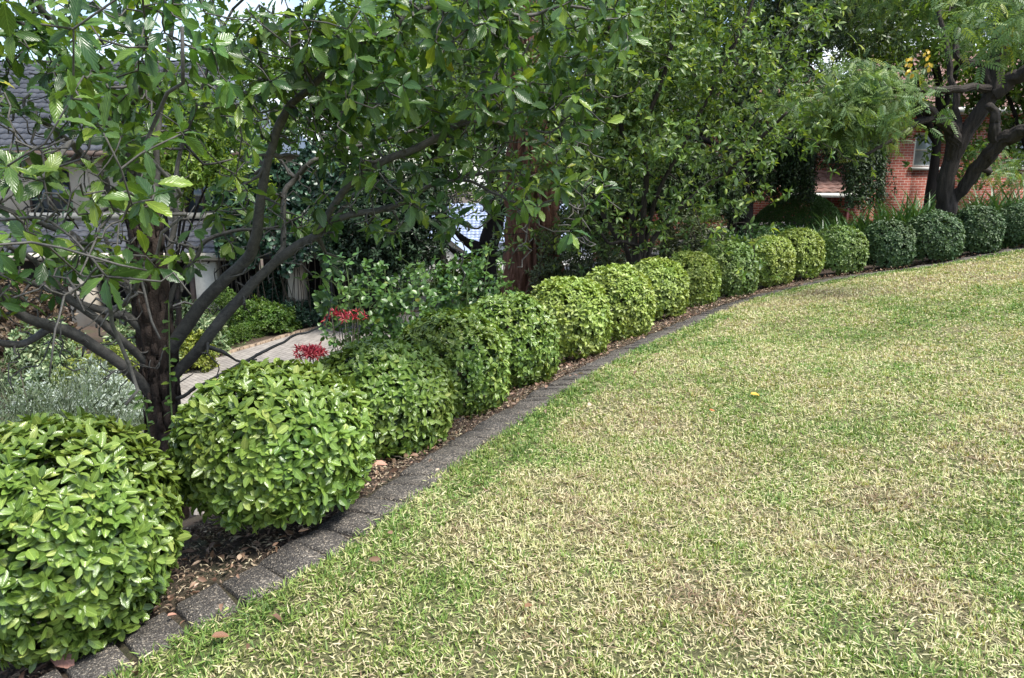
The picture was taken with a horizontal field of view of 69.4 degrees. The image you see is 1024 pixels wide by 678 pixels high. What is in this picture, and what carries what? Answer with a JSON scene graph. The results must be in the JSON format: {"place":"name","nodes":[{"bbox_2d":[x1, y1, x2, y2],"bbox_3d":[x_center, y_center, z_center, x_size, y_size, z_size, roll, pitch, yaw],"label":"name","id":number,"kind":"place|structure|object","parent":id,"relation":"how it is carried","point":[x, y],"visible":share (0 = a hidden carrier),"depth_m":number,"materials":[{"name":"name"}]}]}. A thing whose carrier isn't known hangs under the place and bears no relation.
{"place":"outdoors","nodes":[
{"label":"outdoors","id":0,"kind":"place"},
{"bbox_2d":[209,286,235,315],"bbox_3d":[-8.145,-0.754,20.804,0.907,1.613,0.917,0,12,0],"label":"topiary ball","id":1,"kind":"object","parent":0,"point":[220,300],"visible":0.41,"depth_m":20.52,"materials":[{"name":"green plant"}]},
{"bbox_2d":[140,262,596,433],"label":"driveway","id":2,"kind":"structure","parent":0,"point":[284,352],"depth_m":19.26,"materials":[{"name":"beige concrete"}]},
{"bbox_2d":[0,0,991,189],"label":"sky","id":3,"kind":"structure","parent":0,"point":[291,4],"materials":[{"name":"white"}]},
{"bbox_2d":[0,190,1010,677],"bbox_3d":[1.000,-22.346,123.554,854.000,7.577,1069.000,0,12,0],"label":"ground","id":4,"kind":"structure","parent":0,"point":[170,588],"depth_m":3.15,"materials":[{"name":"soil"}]},
{"bbox_2d":[0,315,85,411],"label":"variegated shrub","id":5,"kind":"object","parent":4,"relation":"on","point":[37,345],"visible":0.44,"depth_m":14.30,"materials":[{"name":"green plant"}]},
{"bbox_2d":[0,269,91,379],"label":"copper shrub","id":6,"kind":"object","parent":4,"relation":"on","point":[9,324],"visible":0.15,"depth_m":15.54,"materials":[{"name":"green plant"}]},
{"bbox_2d":[0,356,122,423],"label":"silver shrub","id":7,"kind":"object","parent":4,"relation":"on","point":[27,363],"visible":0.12,"depth_m":10.41,"materials":[{"name":"green plant"}]},
{"bbox_2d":[0,334,143,482],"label":"feathery shrub","id":8,"kind":"object","parent":4,"relation":"on","point":[86,394],"visible":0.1,"depth_m":6.29,"materials":[{"name":"green plant"}]},
{"bbox_2d":[43,353,143,425],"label":"silver shrub","id":9,"kind":"object","parent":4,"relation":"on","point":[110,378],"visible":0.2,"depth_m":11.88,"materials":[{"name":"green plant"}]},
{"bbox_2d":[47,339,139,399],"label":"lime shrub","id":10,"kind":"object","parent":4,"relation":"on","point":[116,347],"visible":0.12,"depth_m":13.46,"materials":[{"name":"green plant"}]},
{"bbox_2d":[0,406,191,672],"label":"clipped shrub","id":11,"kind":"object","parent":4,"relation":"on","point":[96,527],"visible":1,"depth_m":2.38,"materials":[{"name":"green plant"}]},
{"bbox_2d":[70,373,143,432],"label":"feathery shrub","id":12,"kind":"object","parent":4,"relation":"on","point":[121,407],"visible":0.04,"depth_m":6.70,"materials":[{"name":"green plant"}]},
{"bbox_2d":[128,390,153,434],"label":"young shoot","id":13,"kind":"object","parent":4,"relation":"on","point":[140,406],"visible":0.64,"depth_m":4.06,"materials":[{"name":"green plant"}]},
{"bbox_2d":[100,298,182,379],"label":"variegated shrub","id":14,"kind":"object","parent":4,"relation":"on","point":[123,330],"visible":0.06,"depth_m":15.24,"materials":[{"name":"green plant"}]},
{"bbox_2d":[161,300,178,488],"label":"young shoot","id":15,"kind":"object","parent":4,"relation":"on","point":[168,402],"visible":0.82,"depth_m":4.08,"materials":[{"name":"green plant"}]},
{"bbox_2d":[101,75,279,324],"bbox_3d":[-7.434,-2.731,17.695,3.996,6.977,3.477,-6,13,-26],"label":"garden tree","id":16,"kind":"object","parent":4,"relation":"on","point":[216,148],"visible":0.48,"depth_m":17.10,"materials":[{"name":"green plant"}]},
{"bbox_2d":[0,60,391,326],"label":"cream house","id":17,"kind":"structure","parent":4,"relation":"on","point":[196,286],"depth_m":23.78,"materials":[{"name":"white paint"}]},
{"bbox_2d":[29,169,74,221],"bbox_3d":[-14.900,-4.591,23.954,1.400,1.780,0.110,0,12,0],"label":"window","id":18,"kind":"structure","parent":17,"relation":"in","point":[32,202],"depth_m":23.97,"materials":[{"name":"grey glass"}]},
{"bbox_2d":[183,170,214,220],"bbox_3d":[-10.000,-4.630,23.946,1.200,1.700,0.110,0,12,0],"label":"window","id":19,"kind":"structure","parent":17,"relation":"in","point":[197,193],"depth_m":23.97,"materials":[{"name":"grey glass"}]},
{"bbox_2d":[194,508,203,515],"bbox_3d":[-1.837,1.014,4.359,0.080,0.049,0.063,-7,14,-31],"label":"stone","id":20,"kind":"object","parent":4,"relation":"on","point":[196,513],"visible":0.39,"depth_m":4.33,"materials":[{"name":"stone"}]},
{"bbox_2d":[179,328,220,373],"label":"bright shrub","id":21,"kind":"object","parent":4,"relation":"on","point":[187,346],"visible":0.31,"depth_m":17.28,"materials":[{"name":"green plant"}]},
{"bbox_2d":[173,295,231,356],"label":"variegated shrub","id":22,"kind":"object","parent":4,"relation":"on","point":[206,319],"visible":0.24,"depth_m":18.73,"materials":[{"name":"green plant"}]},
{"bbox_2d":[217,320,296,349],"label":"hedge","id":23,"kind":"object","parent":4,"relation":"on","point":[245,331],"visible":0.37,"depth_m":20.63,"materials":[{"name":"green plant"}]},
{"bbox_2d":[224,294,302,335],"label":"garden shrub","id":24,"kind":"object","parent":4,"relation":"on","point":[278,318],"visible":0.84,"depth_m":21.48,"materials":[{"name":"green plant"}]},
{"bbox_2d":[166,357,376,534],"bbox_3d":[-1.005,0.472,3.159,0.856,0.760,0.837,0,12,0],"label":"clipped shrub","id":25,"kind":"object","parent":4,"relation":"on","point":[297,445],"visible":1,"depth_m":2.87,"materials":[{"name":"green plant"}]},
{"bbox_2d":[247,267,320,305],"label":"garden shrub","id":26,"kind":"object","parent":4,"relation":"on","point":[267,286],"visible":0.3,"depth_m":23.77,"materials":[{"name":"green plant"}]},
{"bbox_2d":[212,140,368,328],"bbox_3d":[-6.606,-2.922,21.598,4.549,5.649,1.122,0,12,0],"label":"ivy","id":27,"kind":"object","parent":4,"relation":"on","point":[293,199],"visible":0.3,"depth_m":21.47,"materials":[{"name":"green plant"}]},
{"bbox_2d":[270,294,335,330],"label":"dark shrub","id":28,"kind":"object","parent":4,"relation":"on","point":[304,313],"visible":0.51,"depth_m":22.41,"materials":[{"name":"green plant"}]},
{"bbox_2d":[291,341,328,362],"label":"crimson plant","id":29,"kind":"object","parent":4,"relation":"on","point":[312,351],"visible":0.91,"depth_m":5.51,"materials":[{"name":"red plant"}]},
{"bbox_2d":[0,0,651,519],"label":"flaking bark tree","id":30,"kind":"object","parent":4,"relation":"on","point":[144,264],"visible":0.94,"depth_m":3.59,"materials":[{"name":"green plant"}]},
{"bbox_2d":[189,299,463,368],"bbox_3d":[-4.899,-0.413,22.002,2.564,0.693,25.860,5,13,23],"label":"driveway edging","id":31,"kind":"object","parent":4,"relation":"on","point":[269,340],"visible":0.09,"depth_m":20.88,"materials":[{"name":"brick"}]},
{"bbox_2d":[321,305,368,350],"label":"crimson plant","id":32,"kind":"object","parent":4,"relation":"on","point":[347,315],"visible":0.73,"depth_m":6.08,"materials":[{"name":"red plant"}]},
{"bbox_2d":[213,0,483,312],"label":"garden tree","id":33,"kind":"object","parent":4,"relation":"on","point":[274,63],"visible":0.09,"depth_m":23.09,"materials":[{"name":"green plant"}]},
{"bbox_2d":[312,247,431,384],"bbox_3d":[-1.199,0.097,6.399,1.049,1.776,0.714,0,12,0],"label":"rose bush","id":34,"kind":"object","parent":4,"relation":"on","point":[387,311],"visible":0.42,"depth_m":6.24,"materials":[{"name":"green plant"}]},
{"bbox_2d":[288,140,461,329],"bbox_3d":[-3.917,-2.990,21.846,5.100,5.836,4.131,0,12,0],"label":"evergreen tree","id":35,"kind":"object","parent":4,"relation":"on","point":[412,248],"visible":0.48,"depth_m":21.13,"materials":[{"name":"green plant"}]},
{"bbox_2d":[375,460,386,464],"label":"fallen leaf","id":36,"kind":"object","parent":4,"relation":"on","point":[379,462],"visible":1,"depth_m":3.77,"materials":[{"name":"orange plant"}]},
{"bbox_2d":[318,337,457,463],"bbox_3d":[-0.757,0.362,4.303,0.889,0.740,0.888,0,12,0],"label":"clipped shrub","id":37,"kind":"object","parent":4,"relation":"on","point":[414,397],"visible":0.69,"depth_m":4.03,"materials":[{"name":"green plant"}]},
{"bbox_2d":[316,0,506,270],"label":"garden tree","id":38,"kind":"object","parent":4,"relation":"on","point":[443,256],"depth_m":29.45,"materials":[{"name":"green plant"}]},
{"bbox_2d":[393,307,512,418],"bbox_3d":[-0.416,0.198,5.153,0.861,0.819,0.864,0,12,0],"label":"clipped shrub","id":39,"kind":"object","parent":4,"relation":"on","point":[473,372],"visible":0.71,"depth_m":4.89,"materials":[{"name":"green plant"}]},
{"bbox_2d":[397,239,523,403],"bbox_3d":[-0.503,-0.104,7.014,1.242,1.652,0.798,0,12,0],"label":"rose bush","id":40,"kind":"object","parent":4,"relation":"on","point":[437,297],"visible":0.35,"depth_m":6.92,"materials":[{"name":"green plant"}]},
{"bbox_2d":[426,258,502,303],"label":"garden shrub","id":41,"kind":"object","parent":4,"relation":"on","point":[457,273],"visible":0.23,"depth_m":26.79,"materials":[{"name":"green plant"}]},
{"bbox_2d":[368,3,570,306],"bbox_3d":[-0.811,-6.345,24.015,7.694,11.471,7.585,9,15,36],"label":"black limbed tree","id":42,"kind":"object","parent":4,"relation":"on","point":[486,235],"visible":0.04,"depth_m":24.45,"materials":[{"name":"green plant"}]},
{"bbox_2d":[392,203,592,281],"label":"white house","id":43,"kind":"structure","parent":4,"relation":"on","point":[474,234],"depth_m":53.22,"materials":[{"name":"paint"}]},
{"bbox_2d":[463,291,560,391],"bbox_3d":[-0.040,0.045,6.002,0.886,0.865,0.874,0,12,0],"label":"clipped shrub","id":44,"kind":"object","parent":4,"relation":"on","point":[527,334],"visible":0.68,"depth_m":5.73,"materials":[{"name":"green plant"}]},
{"bbox_2d":[2,245,1021,677],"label":"leaf litter","id":45,"kind":"object","parent":4,"relation":"on","point":[276,615],"visible":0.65,"depth_m":3.87,"materials":[{"name":"brown plant"}]},
{"bbox_2d":[375,0,686,326],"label":"red barked tree","id":46,"kind":"object","parent":4,"relation":"on","point":[520,276],"visible":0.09,"depth_m":12.59,"materials":[{"name":"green plant"}]},
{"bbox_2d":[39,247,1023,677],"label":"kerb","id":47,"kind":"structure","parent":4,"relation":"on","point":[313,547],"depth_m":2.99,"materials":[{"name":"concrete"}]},
{"bbox_2d":[50,654,73,667],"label":"fallen leaf","id":48,"kind":"object","parent":47,"relation":"on","point":[63,663],"visible":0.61,"depth_m":2.43,"materials":[{"name":"plant"}]},
{"bbox_2d":[524,275,613,362],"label":"clipped shrub","id":49,"kind":"object","parent":4,"relation":"on","point":[582,316],"visible":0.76,"depth_m":6.71,"materials":[{"name":"green plant"}]},
{"bbox_2d":[525,198,631,321],"bbox_3d":[1.157,-1.171,12.218,1.933,2.480,1.446,0,12,0],"label":"olive bush","id":50,"kind":"object","parent":4,"relation":"on","point":[570,261],"visible":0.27,"depth_m":12.03,"materials":[{"name":"green plant"}]},
{"bbox_2d":[488,98,708,261],"bbox_3d":[2.106,-3.026,16.653,5.369,4.924,4.399,0,12,0],"label":"garden tree","id":51,"kind":"object","parent":4,"relation":"on","point":[616,192],"visible":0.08,"depth_m":16.00,"materials":[{"name":"green plant"}]},
{"bbox_2d":[590,236,631,321],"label":"dark shrub","id":52,"kind":"object","parent":4,"relation":"on","point":[620,252],"visible":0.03,"depth_m":13.18,"materials":[{"name":"green plant"}]},
{"bbox_2d":[583,262,656,340],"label":"clipped shrub","id":53,"kind":"object","parent":4,"relation":"on","point":[630,285],"visible":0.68,"depth_m":7.70,"materials":[{"name":"green plant"}]},
{"bbox_2d":[388,0,876,324],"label":"multi stemmed tree","id":54,"kind":"object","parent":4,"relation":"on","point":[643,140],"visible":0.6,"depth_m":9.96,"materials":[{"name":"green plant"}]},
{"bbox_2d":[464,0,839,256],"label":"garden tree","id":55,"kind":"object","parent":4,"relation":"on","point":[705,5],"visible":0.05,"depth_m":19.70,"materials":[{"name":"green plant"}]},
{"bbox_2d":[627,255,689,321],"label":"clipped shrub","id":56,"kind":"object","parent":4,"relation":"on","point":[672,296],"visible":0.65,"depth_m":8.92,"materials":[{"name":"green plant"}]},
{"bbox_2d":[652,197,730,266],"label":"olive bush","id":57,"kind":"object","parent":4,"relation":"on","point":[677,247],"visible":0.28,"depth_m":12.34,"materials":[{"name":"green plant"}]},
{"bbox_2d":[664,249,721,307],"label":"clipped shrub","id":58,"kind":"object","parent":4,"relation":"on","point":[702,270],"visible":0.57,"depth_m":9.82,"materials":[{"name":"green plant"}]},
{"bbox_2d":[703,240,758,297],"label":"clipped shrub","id":59,"kind":"object","parent":4,"relation":"on","point":[729,286],"visible":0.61,"depth_m":10.59,"materials":[{"name":"green plant"}]},
{"bbox_2d":[718,225,750,241],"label":"dark shrub","id":60,"kind":"object","parent":4,"relation":"on","point":[741,232],"visible":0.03,"depth_m":14.29,"materials":[{"name":"green plant"}]},
{"bbox_2d":[742,233,796,287],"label":"clipped shrub","id":61,"kind":"object","parent":4,"relation":"on","point":[774,258],"visible":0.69,"depth_m":11.29,"materials":[{"name":"green plant"}]},
{"bbox_2d":[725,222,817,248],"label":"ground cover shrub","id":62,"kind":"object","parent":4,"relation":"on","point":[763,232],"visible":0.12,"depth_m":13.77,"materials":[{"name":"green plant"}]},
{"bbox_2d":[625,0,952,238],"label":"weeping tree","id":63,"kind":"object","parent":4,"relation":"on","point":[797,175],"visible":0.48,"depth_m":15.10,"materials":[{"name":"green plant"}]},
{"bbox_2d":[754,194,847,235],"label":"clipped dome","id":64,"kind":"structure","parent":4,"relation":"on","point":[820,202],"depth_m":16.31,"materials":[{"name":"green plant"}]},
{"bbox_2d":[778,226,826,279],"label":"clipped shrub","id":65,"kind":"object","parent":4,"relation":"on","point":[809,250],"visible":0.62,"depth_m":11.70,"materials":[{"name":"green plant"}]},
{"bbox_2d":[593,50,1023,261],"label":"brick house","id":66,"kind":"structure","parent":4,"relation":"on","point":[909,181],"depth_m":25.06,"materials":[{"name":"red brick"}]},
{"bbox_2d":[910,132,939,169],"bbox_3d":[13.927,-6.305,24.868,1.038,1.235,0.250,0,12,0],"label":"window","id":67,"kind":"structure","parent":66,"relation":"in","point":[917,164],"depth_m":24.89,"materials":[{"name":"white paint"}]},
{"bbox_2d":[694,0,946,235],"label":"garden tree","id":68,"kind":"object","parent":4,"relation":"on","point":[773,8],"visible":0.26,"depth_m":16.62,"materials":[{"name":"green plant"}]},
{"bbox_2d":[807,219,864,231],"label":"strap leaved plant","id":69,"kind":"object","parent":4,"relation":"on","point":[828,227],"visible":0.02,"depth_m":13.77,"materials":[{"name":"green plant"}]},
{"bbox_2d":[816,223,869,274],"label":"clipped shrub","id":70,"kind":"object","parent":4,"relation":"on","point":[852,246],"visible":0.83,"depth_m":11.80,"materials":[{"name":"green plant"}]},
{"bbox_2d":[808,210,879,260],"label":"strap leaved plant","id":71,"kind":"object","parent":4,"relation":"on","point":[851,224],"visible":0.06,"depth_m":13.99,"materials":[{"name":"green plant"}]},
{"bbox_2d":[817,203,925,237],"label":"strap leaved plant","id":72,"kind":"object","parent":4,"relation":"on","point":[862,223],"visible":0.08,"depth_m":13.97,"materials":[{"name":"green plant"}]},
{"bbox_2d":[730,0,1023,250],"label":"leaning tree","id":73,"kind":"object","parent":4,"relation":"on","point":[862,106],"visible":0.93,"depth_m":11.86,"materials":[{"name":"green plant"}]},
{"bbox_2d":[862,219,917,268],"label":"clipped shrub","id":74,"kind":"object","parent":4,"relation":"on","point":[889,255],"visible":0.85,"depth_m":11.86,"materials":[{"name":"green plant"}]},
{"bbox_2d":[757,0,1023,210],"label":"garden tree","id":75,"kind":"object","parent":4,"relation":"on","point":[932,176],"visible":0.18,"depth_m":19.53,"materials":[{"name":"green plant"}]},
{"bbox_2d":[838,187,963,243],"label":"strap leaved plant","id":76,"kind":"object","parent":4,"relation":"on","point":[880,209],"visible":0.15,"depth_m":14.06,"materials":[{"name":"green plant"}]},
{"bbox_2d":[867,183,978,227],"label":"strap leaved plant","id":77,"kind":"object","parent":4,"relation":"on","point":[929,207],"visible":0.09,"depth_m":14.23,"materials":[{"name":"green plant"}]},
{"bbox_2d":[902,208,966,262],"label":"clipped shrub","id":78,"kind":"object","parent":4,"relation":"on","point":[937,240],"visible":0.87,"depth_m":11.84,"materials":[{"name":"green plant"}]},
{"bbox_2d":[888,13,1023,190],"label":"garden tree","id":79,"kind":"object","parent":4,"relation":"on","point":[1010,123],"visible":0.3,"depth_m":20.29,"materials":[{"name":"green plant"}]},
{"bbox_2d":[911,187,1020,250],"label":"strap leaved plant","id":80,"kind":"object","parent":4,"relation":"on","point":[991,200],"visible":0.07,"depth_m":13.95,"materials":[{"name":"green plant"}]},
{"bbox_2d":[926,183,1023,248],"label":"strap leaved plant","id":81,"kind":"object","parent":4,"relation":"on","point":[998,199],"visible":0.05,"depth_m":14.26,"materials":[{"name":"green plant"}]},
{"bbox_2d":[952,204,1006,254],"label":"clipped shrub","id":82,"kind":"object","parent":4,"relation":"on","point":[981,233],"visible":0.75,"depth_m":12.03,"materials":[{"name":"green plant"}]},
{"bbox_2d":[958,178,1023,247],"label":"strap leaved plant","id":83,"kind":"object","parent":4,"relation":"on","point":[1005,245],"visible":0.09,"depth_m":14.21,"materials":[{"name":"green plant"}]},
{"bbox_2d":[1000,201,1023,247],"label":"clipped shrub","id":84,"kind":"object","parent":4,"relation":"on","point":[1014,212],"visible":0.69,"depth_m":12.22,"materials":[{"name":"green plant"}]},
{"bbox_2d":[98,248,1023,677],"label":"lawn","id":85,"kind":"structure","parent":0,"point":[617,656],"depth_m":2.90,"materials":[{"name":"green plant"}]},
{"bbox_2d":[212,631,228,637],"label":"fallen leaf","id":86,"kind":"object","parent":85,"relation":"on","point":[219,634],"visible":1,"depth_m":2.40,"materials":[{"name":"orange plant"}]},
{"bbox_2d":[652,222,803,257],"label":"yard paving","id":87,"kind":"structure","parent":0,"point":[709,235],"depth_m":23.94,"materials":[{"name":"concrete"}]}
]}

